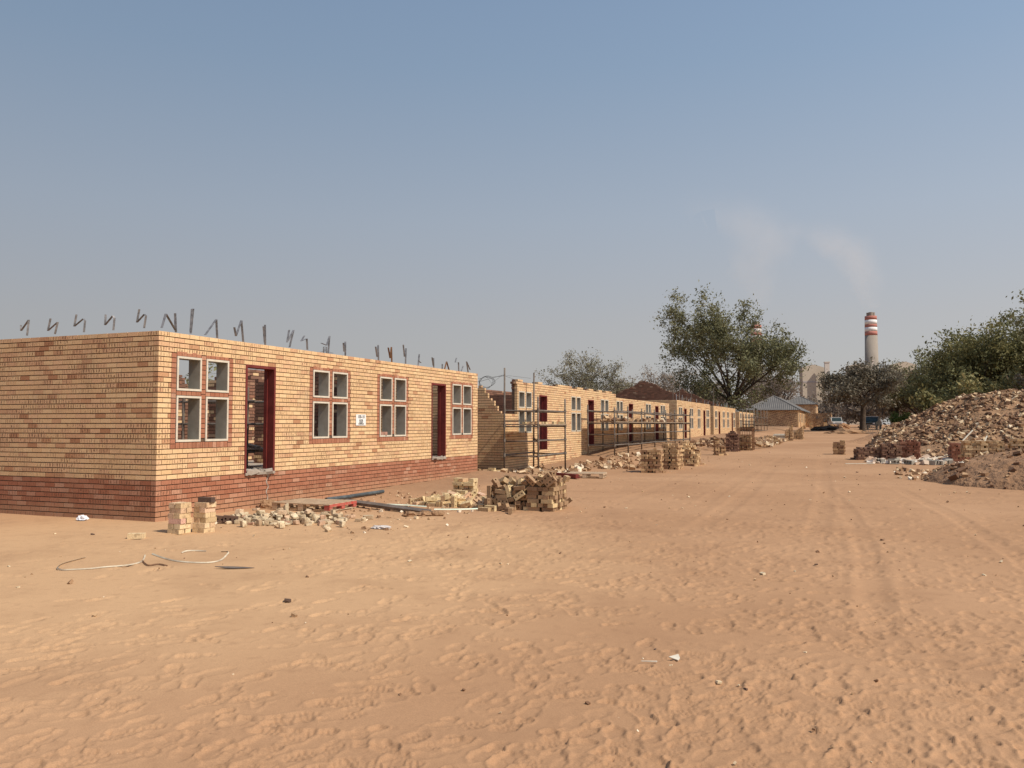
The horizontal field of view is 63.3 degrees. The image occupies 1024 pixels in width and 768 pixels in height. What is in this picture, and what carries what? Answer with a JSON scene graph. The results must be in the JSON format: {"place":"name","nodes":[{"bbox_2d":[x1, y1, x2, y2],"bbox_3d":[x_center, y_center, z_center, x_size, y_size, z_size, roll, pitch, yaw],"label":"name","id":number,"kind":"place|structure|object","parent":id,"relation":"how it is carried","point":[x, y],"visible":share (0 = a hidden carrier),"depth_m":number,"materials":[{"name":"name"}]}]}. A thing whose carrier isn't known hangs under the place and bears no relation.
{"place":"outdoors","nodes":[
{"label":"outdoors","id":0,"kind":"place"},
{"bbox_2d":[178,387,263,467],"bbox_3d":[-6.471,0.978,18.711,2.308,1.750,0.996,-1,-3,22],"label":"trestle","id":1,"kind":"object","parent":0,"point":[252,448],"visible":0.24,"depth_m":18.38,"materials":[{"name":"metal"}]},
{"bbox_2d":[0,425,1023,767],"bbox_3d":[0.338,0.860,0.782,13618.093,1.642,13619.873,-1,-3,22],"label":"ground","id":2,"kind":"structure","parent":0,"point":[200,661],"depth_m":6.48,"materials":[{"name":"sand"}]},
{"bbox_2d":[57,555,145,570],"bbox_3d":[-4.729,2.055,9.580,0.881,0.019,0.870,1,-3,-20],"label":"plastic strap","id":3,"kind":"object","parent":2,"relation":"on","point":[98,567],"visible":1,"depth_m":9.29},
{"bbox_2d":[127,533,145,538],"bbox_3d":[-5.268,2.131,11.649,0.222,0.073,0.106,0,-3,-9],"label":"brick","id":4,"kind":"object","parent":2,"relation":"on","point":[136,535],"visible":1,"depth_m":11.60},
{"bbox_2d":[167,529,183,534],"bbox_3d":[-4.948,2.167,12.216,0.222,0.073,0.106,-1,-3,23],"label":"brick","id":5,"kind":"object","parent":2,"relation":"on","point":[176,531],"visible":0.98,"depth_m":12.17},
{"bbox_2d":[184,528,190,532],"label":"brick","id":6,"kind":"object","parent":2,"relation":"on","point":[187,530],"visible":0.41,"depth_m":12.28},
{"bbox_2d":[174,523,190,528],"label":"brick","id":7,"kind":"object","parent":6,"relation":"on","point":[182,526],"visible":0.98,"depth_m":12.18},
{"bbox_2d":[168,518,185,523],"bbox_3d":[-4.929,2.016,12.217,0.222,0.073,0.106,-1,-3,19],"label":"brick","id":8,"kind":"object","parent":7,"relation":"on","point":[176,521],"visible":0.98,"depth_m":12.17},
{"bbox_2d":[174,512,190,518],"bbox_3d":[-4.870,1.943,12.264,0.106,0.073,0.222,-1,-3,23],"label":"brick","id":9,"kind":"object","parent":8,"relation":"on","point":[182,515],"visible":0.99,"depth_m":12.20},
{"bbox_2d":[169,508,185,513],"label":"brick","id":10,"kind":"object","parent":9,"relation":"on","point":[177,510],"visible":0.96,"depth_m":12.20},
{"bbox_2d":[175,502,190,508],"bbox_3d":[-4.864,1.793,12.278,0.106,0.073,0.222,-1,-3,19],"label":"brick","id":11,"kind":"object","parent":10,"relation":"on","point":[183,505],"visible":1,"depth_m":12.21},
{"bbox_2d":[152,551,228,562],"bbox_3d":[-3.888,2.081,9.949,0.915,0.024,0.850,1,-3,-16],"label":"plastic strap","id":12,"kind":"object","parent":2,"relation":"on","point":[190,561],"visible":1,"depth_m":9.74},
{"bbox_2d":[198,527,214,532],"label":"brick","id":13,"kind":"object","parent":2,"relation":"on","point":[205,530],"visible":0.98,"depth_m":12.31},
{"bbox_2d":[193,523,209,527],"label":"brick","id":14,"kind":"object","parent":13,"relation":"on","point":[201,525],"visible":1,"depth_m":12.31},
{"bbox_2d":[223,515,238,522],"bbox_3d":[-4.559,2.189,13.454,0.222,0.106,0.073,6,-3,-3],"label":"brick","id":15,"kind":"object","parent":2,"relation":"on","point":[229,518],"visible":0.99,"depth_m":13.42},
{"bbox_2d":[0,309,477,521],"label":"unfinished house","id":16,"kind":"structure","parent":2,"relation":"on","point":[90,427],"depth_m":15.00,"materials":[{"name":"brick"}]},
{"bbox_2d":[169,351,232,448],"bbox_3d":[-5.550,0.298,14.665,0.265,1.647,1.489,-1,-3,22],"label":"window","id":17,"kind":"structure","parent":16,"relation":"in","point":[197,393],"depth_m":14.61,"materials":[{"name":"wood"}]},
{"bbox_2d":[308,366,349,443],"bbox_3d":[-4.085,0.471,18.229,0.265,1.647,1.524,-1,-3,22],"label":"window","id":18,"kind":"structure","parent":16,"relation":"in","point":[326,400],"depth_m":18.18,"materials":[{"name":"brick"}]},
{"bbox_2d":[356,414,365,424],"bbox_3d":[-3.508,0.835,19.268,0.015,0.255,0.410,-1,-3,22],"label":"site sign","id":19,"kind":"object","parent":16,"relation":"attached to","point":[360,419],"visible":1,"depth_m":19.24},
{"bbox_2d":[376,374,407,440],"bbox_3d":[-3.070,0.592,20.701,0.265,1.647,1.494,-1,-3,22],"label":"window","id":20,"kind":"structure","parent":16,"relation":"in","point":[388,402],"depth_m":20.66,"materials":[{"name":"wood"}]},
{"bbox_2d":[450,381,472,438],"bbox_3d":[-1.575,0.770,24.340,0.265,1.647,1.489,-1,-3,22],"label":"window","id":21,"kind":"structure","parent":16,"relation":"in","point":[461,404],"depth_m":24.30,"materials":[{"name":"metal"}]},
{"bbox_2d":[259,499,274,507],"bbox_3d":[-4.645,2.272,15.814,0.343,0.167,0.295,0,-3,-1],"label":"brick","id":22,"kind":"object","parent":2,"relation":"on","point":[266,503],"visible":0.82,"depth_m":15.72,"materials":[{"name":"brick"}]},
{"bbox_2d":[272,498,356,511],"bbox_3d":[-3.721,2.276,15.649,1.283,0.135,0.900,-1,-3,22],"label":"pallet","id":23,"kind":"object","parent":2,"relation":"on","point":[327,504],"visible":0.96,"depth_m":15.47,"materials":[{"name":"brown wood"}]},
{"bbox_2d":[215,489,476,533],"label":"stone chips","id":24,"kind":"object","parent":2,"relation":"on","point":[326,528],"visible":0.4,"depth_m":15.02,"materials":[{"name":"stone"}]},
{"bbox_2d":[325,490,384,499],"bbox_3d":[-3.369,2.406,17.933,0.082,0.095,2.102,-1,-3,24],"label":"drain pipe","id":25,"kind":"object","parent":2,"relation":"on","point":[358,495],"visible":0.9,"depth_m":17.90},
{"bbox_2d":[345,499,430,511],"bbox_3d":[-2.366,2.285,15.498,2.429,0.061,0.100,-1,17,42],"label":"steel channel","id":26,"kind":"object","parent":2,"relation":"on","point":[383,506],"visible":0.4,"depth_m":15.41,"materials":[{"name":"metal"}]},
{"bbox_2d":[31,447,1023,747],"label":"stone chips","id":27,"kind":"object","parent":2,"relation":"on","point":[71,581],"visible":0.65,"depth_m":10.01,"materials":[{"name":"stone"}]},
{"bbox_2d":[503,368,566,468],"bbox_3d":[0.799,1.225,27.523,1.268,3.388,2.768,-1,-3,22],"label":"scaffold","id":28,"kind":"object","parent":2,"relation":"on","point":[534,411],"visible":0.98,"depth_m":26.57,"materials":[{"name":"metal"}]},
{"bbox_2d":[499,463,590,474],"bbox_3d":[1.074,2.800,26.868,2.237,0.322,3.939,-1,-3,22],"label":"brick rubble","id":29,"kind":"object","parent":2,"relation":"on","point":[539,470],"visible":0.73,"depth_m":26.52,"materials":[{"name":"brick"}]},
{"bbox_2d":[477,379,615,470],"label":"unfinished house","id":30,"kind":"structure","parent":2,"relation":"on","point":[490,418],"depth_m":31.02,"materials":[{"name":"brick"}]},
{"bbox_2d":[512,389,532,435],"bbox_3d":[0.351,1.001,29.027,0.265,1.622,1.454,-1,-3,22],"label":"window","id":31,"kind":"structure","parent":30,"relation":"in","point":[522,399],"depth_m":28.94,"materials":[{"name":"metal"}]},
{"bbox_2d":[570,394,581,433],"bbox_3d":[2.537,1.261,34.349,0.265,1.622,1.474,-1,-3,22],"label":"window","id":32,"kind":"structure","parent":30,"relation":"in","point":[575,400],"depth_m":34.27,"materials":[{"name":"metal"}]},
{"bbox_2d":[600,398,608,432],"bbox_3d":[4.158,1.453,38.295,0.265,1.622,1.494,-1,-3,22],"label":"window","id":33,"kind":"structure","parent":30,"relation":"in","point":[604,402],"depth_m":38.29,"materials":[{"name":"metal"}]},
{"bbox_2d":[535,347,635,394],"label":"thorn tree","id":34,"kind":"object","parent":2,"relation":"on","point":[586,379],"visible":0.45,"depth_m":69.59,"materials":[{"name":"green plant"}]},
{"bbox_2d":[568,472,606,477],"bbox_3d":[2.218,2.699,24.660,1.103,0.135,0.900,-1,-3,14],"label":"pallet","id":35,"kind":"object","parent":2,"relation":"on","point":[588,474],"visible":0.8,"depth_m":24.30,"materials":[{"name":"brown wood"}]},
{"bbox_2d":[572,452,641,469],"bbox_3d":[4.413,2.953,32.115,2.716,0.480,8.198,-1,-3,22],"label":"brick rubble","id":36,"kind":"object","parent":2,"relation":"on","point":[617,465],"visible":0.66,"depth_m":30.87,"materials":[{"name":"brick"}]},
{"bbox_2d":[574,398,668,445],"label":"unfinished house","id":37,"kind":"structure","parent":2,"relation":"on","point":[621,404],"depth_m":44.62,"materials":[{"name":"brick"}]},
{"bbox_2d":[615,399,622,432],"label":"window","id":38,"kind":"structure","parent":37,"relation":"in","point":[619,403],"depth_m":40.70,"materials":[{"name":"metal"}]},
{"bbox_2d":[645,402,650,431],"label":"window","id":39,"kind":"structure","parent":37,"relation":"in","point":[647,405],"depth_m":46.39,"materials":[{"name":"metal"}]},
{"bbox_2d":[660,404,664,430],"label":"window","id":40,"kind":"structure","parent":37,"relation":"in","point":[662,406],"depth_m":49.87,"materials":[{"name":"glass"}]},
{"bbox_2d":[587,405,690,455],"bbox_3d":[6.981,2.353,42.525,1.255,2.205,17.307,-1,-3,22],"label":"scaffold","id":41,"kind":"object","parent":2,"relation":"on","point":[614,422],"visible":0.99,"depth_m":38.96,"materials":[{"name":"metal"}]},
{"bbox_2d":[600,415,682,421],"bbox_3d":[7.223,1.893,43.154,1.269,0.415,15.411,-1,-3,22],"label":"brick rubble","id":42,"kind":"object","parent":41,"relation":"on","point":[605,418],"visible":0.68,"depth_m":39.51,"materials":[{"name":"brick"}]},
{"bbox_2d":[640,447,666,472],"bbox_3d":[4.596,2.463,26.933,0.906,0.831,0.987,-1,-3,22],"label":"brick stack","id":43,"kind":"object","parent":2,"relation":"on","point":[651,460],"visible":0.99,"depth_m":26.55,"materials":[{"name":"brick"}]},
{"bbox_2d":[615,381,710,439],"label":"unfinished house","id":44,"kind":"structure","parent":2,"relation":"on","point":[699,412],"depth_m":62.13,"materials":[{"name":"brick"}]},
{"bbox_2d":[697,408,700,429],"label":"window","id":45,"kind":"structure","parent":44,"relation":"in","point":[698,409],"depth_m":61.62,"materials":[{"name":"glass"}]},
{"bbox_2d":[634,364,699,392],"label":"thorn tree","id":46,"kind":"object","parent":2,"relation":"on","point":[663,383],"visible":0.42,"depth_m":127.13,"materials":[{"name":"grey plant"}]},
{"bbox_2d":[662,443,683,469],"bbox_3d":[5.576,2.511,28.860,0.652,0.904,1.138,-1,-3,22],"label":"brick stack","id":47,"kind":"object","parent":2,"relation":"on","point":[673,456],"visible":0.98,"depth_m":28.41,"materials":[{"name":"brick"}]},
{"bbox_2d":[659,372,723,403],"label":"thicket bush","id":48,"kind":"object","parent":2,"relation":"on","point":[696,390],"visible":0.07,"depth_m":115.96,"materials":[{"name":"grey plant"}]},
{"bbox_2d":[681,441,704,465],"bbox_3d":[6.648,2.584,30.868,0.877,0.901,1.550,-1,-3,22],"label":"brick stack","id":49,"kind":"object","parent":2,"relation":"on","point":[691,453],"visible":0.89,"depth_m":30.36,"materials":[{"name":"brick"}]},
{"bbox_2d":[670,436,725,446],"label":"brick rubble","id":50,"kind":"object","parent":2,"relation":"on","point":[707,441],"visible":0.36,"depth_m":46.95,"materials":[{"name":"brick"}]},
{"bbox_2d":[675,388,735,434],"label":"unfinished house","id":51,"kind":"structure","parent":2,"relation":"on","point":[722,419],"depth_m":74.43,"materials":[{"name":"brick"}]},
{"bbox_2d":[668,366,760,420],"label":"thicket bush","id":52,"kind":"object","parent":2,"relation":"on","point":[737,402],"visible":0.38,"depth_m":109.56,"materials":[{"name":"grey plant"}]},
{"bbox_2d":[713,437,727,454],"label":"brick stack","id":53,"kind":"object","parent":2,"relation":"on","point":[719,449],"visible":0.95,"depth_m":38.11,"materials":[{"name":"brick"}]},
{"bbox_2d":[649,280,816,407],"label":"acacia tree","id":54,"kind":"object","parent":2,"relation":"on","point":[749,359],"visible":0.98,"depth_m":110.28,"materials":[{"name":"green plant"}]},
{"bbox_2d":[725,431,740,451],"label":"brick stack","id":55,"kind":"object","parent":2,"relation":"on","point":[732,440],"visible":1,"depth_m":41.90,"materials":[{"name":"brick"}]},
{"bbox_2d":[735,412,752,430],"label":"unfinished house","id":56,"kind":"structure","parent":2,"relation":"on","point":[738,419],"depth_m":86.78,"materials":[{"name":"brick"}]},
{"bbox_2d":[739,435,751,449],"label":"brick stack","id":57,"kind":"object","parent":2,"relation":"on","point":[747,438],"visible":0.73,"depth_m":43.11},
{"bbox_2d":[737,428,754,450],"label":"wire cage","id":58,"kind":"object","parent":2,"relation":"on","point":[752,441],"visible":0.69,"depth_m":43.11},
{"bbox_2d":[742,408,767,431],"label":"scaffold","id":59,"kind":"object","parent":2,"relation":"on","point":[753,424],"visible":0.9,"depth_m":86.28,"materials":[{"name":"metal"}]},
{"bbox_2d":[736,357,795,406],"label":"thorn tree","id":60,"kind":"object","parent":2,"relation":"on","point":[780,389],"visible":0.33,"depth_m":191.78,"materials":[{"name":"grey plant"}]},
{"bbox_2d":[753,435,786,447],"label":"brick rubble","id":61,"kind":"object","parent":2,"relation":"on","point":[764,442],"visible":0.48,"depth_m":47.97,"materials":[{"name":"brick"}]},
{"bbox_2d":[744,396,810,426],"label":"brick house","id":62,"kind":"structure","parent":2,"relation":"on","point":[776,411],"depth_m":141.92,"materials":[{"name":"brick"}]},
{"bbox_2d":[748,373,807,406],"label":"thorn tree","id":63,"kind":"object","parent":2,"relation":"on","point":[791,391],"visible":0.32,"depth_m":202.05,"materials":[{"name":"green plant"}]},
{"bbox_2d":[785,425,792,440],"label":"brick stack","id":64,"kind":"object","parent":2,"relation":"on","point":[789,434],"visible":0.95,"depth_m":58.92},
{"bbox_2d":[793,427,804,439],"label":"brick stack","id":65,"kind":"object","parent":2,"relation":"on","point":[798,433],"visible":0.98,"depth_m":62.75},
{"bbox_2d":[788,396,819,412],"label":"brick house","id":66,"kind":"structure","parent":2,"relation":"on","point":[805,403],"depth_m":184.45,"materials":[{"name":"metal"}]},
{"bbox_2d":[799,364,823,403],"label":"boiler house","id":67,"kind":"structure","parent":2,"relation":"on","point":[810,378],"depth_m":1700.18,"materials":[{"name":"concrete"}]},
{"bbox_2d":[805,413,831,426],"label":"brick house","id":68,"kind":"structure","parent":2,"relation":"on","point":[810,417],"depth_m":159.66,"materials":[{"name":"brick"}]},
{"bbox_2d":[810,425,838,430],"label":"soil heap","id":69,"kind":"object","parent":2,"relation":"on","point":[826,428],"visible":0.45,"depth_m":104.05,"materials":[{"name":"soil"}]},
{"bbox_2d":[815,396,853,420],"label":"thicket bush","id":70,"kind":"object","parent":2,"relation":"on","point":[821,409],"visible":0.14,"depth_m":221.18,"materials":[{"name":"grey plant"}]},
{"bbox_2d":[828,417,843,424],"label":"pickup truck","id":71,"kind":"object","parent":2,"relation":"on","point":[835,420],"visible":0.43,"depth_m":134.99,"materials":[{"name":"paint"}]},
{"bbox_2d":[832,440,845,454],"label":"brick stack","id":72,"kind":"object","parent":2,"relation":"on","point":[838,448],"visible":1,"depth_m":38.31,"materials":[{"name":"brick"}]},
{"bbox_2d":[825,428,868,433],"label":"soil heap","id":73,"kind":"object","parent":2,"relation":"on","point":[845,431],"visible":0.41,"depth_m":84.23,"materials":[{"name":"sand"}]},
{"bbox_2d":[815,390,889,427],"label":"thicket bush","id":74,"kind":"object","parent":2,"relation":"on","point":[853,409],"visible":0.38,"depth_m":152.01,"materials":[{"name":"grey plant"}]},
{"bbox_2d":[845,432,877,443],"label":"soil heap","id":75,"kind":"object","parent":2,"relation":"on","point":[864,440],"visible":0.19,"depth_m":54.79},
{"bbox_2d":[810,356,914,430],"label":"shade tree","id":76,"kind":"object","parent":2,"relation":"on","point":[880,381],"visible":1,"depth_m":98.39,"materials":[{"name":"green plant"}]},
{"bbox_2d":[850,447,880,459],"bbox_3d":[14.506,2.845,33.990,1.220,0.522,1.250,-1,-3,22],"label":"brick stack","id":77,"kind":"object","parent":2,"relation":"on","point":[861,453],"visible":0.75,"depth_m":33.55,"materials":[{"name":"brick"}]},
{"bbox_2d":[865,312,880,420],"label":"chimney","id":78,"kind":"object","parent":2,"relation":"on","point":[871,341],"visible":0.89,"depth_m":1786.49,"materials":[{"name":"concrete"}]},
{"bbox_2d":[866,416,881,429],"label":"pickup truck","id":79,"kind":"object","parent":2,"relation":"on","point":[875,421],"visible":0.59,"depth_m":110.01,"materials":[{"name":"green paint"}]},
{"bbox_2d":[861,366,918,413],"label":"shade tree","id":80,"kind":"object","parent":2,"relation":"on","point":[897,409],"visible":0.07,"depth_m":111.80,"materials":[{"name":"green plant"}]},
{"bbox_2d":[879,443,902,458],"bbox_3d":[15.244,2.736,33.318,0.957,0.678,0.892,-1,-3,22],"label":"brick stack","id":81,"kind":"object","parent":2,"relation":"on","point":[891,450],"visible":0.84,"depth_m":33.02,"materials":[{"name":"brick"}]},
{"bbox_2d":[867,371,918,417],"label":"thicket bush","id":82,"kind":"object","parent":2,"relation":"on","point":[891,409],"visible":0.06,"depth_m":145.16,"materials":[{"name":"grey plant"}]},
{"bbox_2d":[886,409,911,423],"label":"shrub","id":83,"kind":"object","parent":2,"relation":"on","point":[897,417],"visible":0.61,"depth_m":110.95,"materials":[{"name":"green plant"}]},
{"bbox_2d":[889,361,916,423],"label":"boiler house","id":84,"kind":"structure","parent":2,"relation":"on","point":[905,363],"depth_m":1699.77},
{"bbox_2d":[874,345,943,414],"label":"leafy tree","id":85,"kind":"object","parent":2,"relation":"on","point":[915,412],"visible":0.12,"depth_m":108.95,"materials":[{"name":"green plant"}]},
{"bbox_2d":[899,440,920,460],"bbox_3d":[15.896,2.665,33.389,1.054,0.831,1.093,-1,-3,22],"label":"brick stack","id":86,"kind":"object","parent":2,"relation":"on","point":[910,447],"visible":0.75,"depth_m":33.02,"materials":[{"name":"brick"}]},
{"bbox_2d":[865,454,960,464],"bbox_3d":[15.692,2.935,32.020,3.975,0.413,3.801,-1,-3,22],"label":"brick rubble","id":87,"kind":"object","parent":2,"relation":"on","point":[869,459],"visible":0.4,"depth_m":31.48,"materials":[{"name":"brick"}]},
{"bbox_2d":[907,383,967,412],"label":"shrub","id":88,"kind":"object","parent":2,"relation":"on","point":[924,397],"visible":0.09,"depth_m":78.08,"materials":[{"name":"green plant"}]},
{"bbox_2d":[865,388,1023,458],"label":"rubble heap","id":89,"kind":"object","parent":2,"relation":"on","point":[937,428],"visible":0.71,"depth_m":38.37,"materials":[{"name":"brick"}]},
{"bbox_2d":[893,321,1008,408],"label":"leafy tree","id":90,"kind":"object","parent":2,"relation":"on","point":[907,394],"visible":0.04,"depth_m":86.70,"materials":[{"name":"green plant"}]},
{"bbox_2d":[893,448,1023,479],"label":"rubble","id":91,"kind":"object","parent":2,"relation":"on","point":[904,468],"visible":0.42,"depth_m":24.96,"materials":[{"name":"brick"}]},
{"bbox_2d":[947,443,974,461],"bbox_3d":[17.305,2.646,31.937,0.909,0.748,0.963,-1,-3,22],"label":"brick stack","id":92,"kind":"object","parent":2,"relation":"on","point":[953,452],"visible":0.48,"depth_m":31.62,"materials":[{"name":"brick"}]},
{"bbox_2d":[902,307,1023,401],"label":"leafy tree","id":93,"kind":"object","parent":2,"relation":"on","point":[953,362],"visible":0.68,"depth_m":80.19,"materials":[{"name":"green plant"}]},
{"bbox_2d":[922,447,1023,490],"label":"soil mound","id":94,"kind":"object","parent":2,"relation":"on","point":[994,470],"visible":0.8,"depth_m":21.39,"materials":[{"name":"soil"}]},
{"bbox_2d":[1008,439,1023,449],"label":"brick stack","id":95,"kind":"object","parent":94,"relation":"on","point":[1017,443],"visible":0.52,"depth_m":25.98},
{"bbox_2d":[929,365,1023,404],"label":"shrub","id":96,"kind":"object","parent":2,"relation":"on","point":[973,388],"visible":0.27,"depth_m":72.38,"materials":[{"name":"green plant"}]},
{"bbox_2d":[958,441,1004,456],"bbox_3d":[15.154,2.101,26.868,1.349,0.526,1.006,-1,-3,22],"label":"brick stack","id":97,"kind":"object","parent":2,"relation":"on","point":[970,448],"visible":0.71,"depth_m":26.51,"materials":[{"name":"brick"}]},
{"bbox_2d":[971,318,1023,389],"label":"leafy tree","id":98,"kind":"object","parent":2,"relation":"on","point":[1020,364],"visible":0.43,"depth_m":78.68,"materials":[{"name":"green plant"}]},
{"bbox_2d":[1000,289,1023,349],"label":"leafy tree","id":99,"kind":"object","parent":2,"relation":"on","point":[1020,319],"visible":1,"depth_m":73.67,"materials":[{"name":"green plant"}]},
{"bbox_2d":[1006,373,1023,388],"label":"shrub","id":100,"kind":"object","parent":2,"relation":"on","point":[1019,377],"visible":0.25,"depth_m":69.75,"materials":[{"name":"green plant"}]},
{"bbox_2d":[0,0,1023,424],"label":"sky","id":101,"kind":"structure","parent":0,"point":[493,186],"materials":[{"name":"blue"}]},
{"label":"brick","id":102,"kind":"object","parent":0,"visible":0},
{"bbox_2d":[194,517,199,522],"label":"brick","id":103,"kind":"object","parent":102,"relation":"on","point":[196,520],"visible":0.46,"depth_m":12.35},
{"bbox_2d":[193,512,209,517],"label":"brick","id":104,"kind":"object","parent":103,"relation":"on","point":[200,515],"visible":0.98,"depth_m":12.34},
{"bbox_2d":[200,517,216,522],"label":"brick","id":105,"kind":"object","parent":102,"relation":"on","point":[208,520],"visible":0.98,"depth_m":12.34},
{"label":"brick","id":106,"kind":"object","parent":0,"visible":0},
{"bbox_2d":[194,502,210,507],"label":"brick","id":107,"kind":"object","parent":106,"relation":"on","point":[202,504],"visible":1,"depth_m":12.34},
{"bbox_2d":[198,497,214,502],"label":"brick","id":108,"kind":"object","parent":107,"relation":"on","point":[207,499],"visible":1,"depth_m":12.38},
{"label":"brick","id":109,"kind":"object","parent":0,"visible":0},
{"bbox_2d":[527,491,539,494],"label":"brick","id":110,"kind":"object","parent":109,"relation":"on","point":[533,492],"visible":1,"depth_m":15.52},
{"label":"brick","id":111,"kind":"object","parent":110,"relation":"on","visible":0},
{"bbox_2d":[525,474,536,486],"bbox_3d":[0.354,1.803,15.544,0.222,0.106,0.073,43,35,18],"label":"brick","id":112,"kind":"object","parent":111,"relation":"on","point":[530,480],"visible":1,"depth_m":15.52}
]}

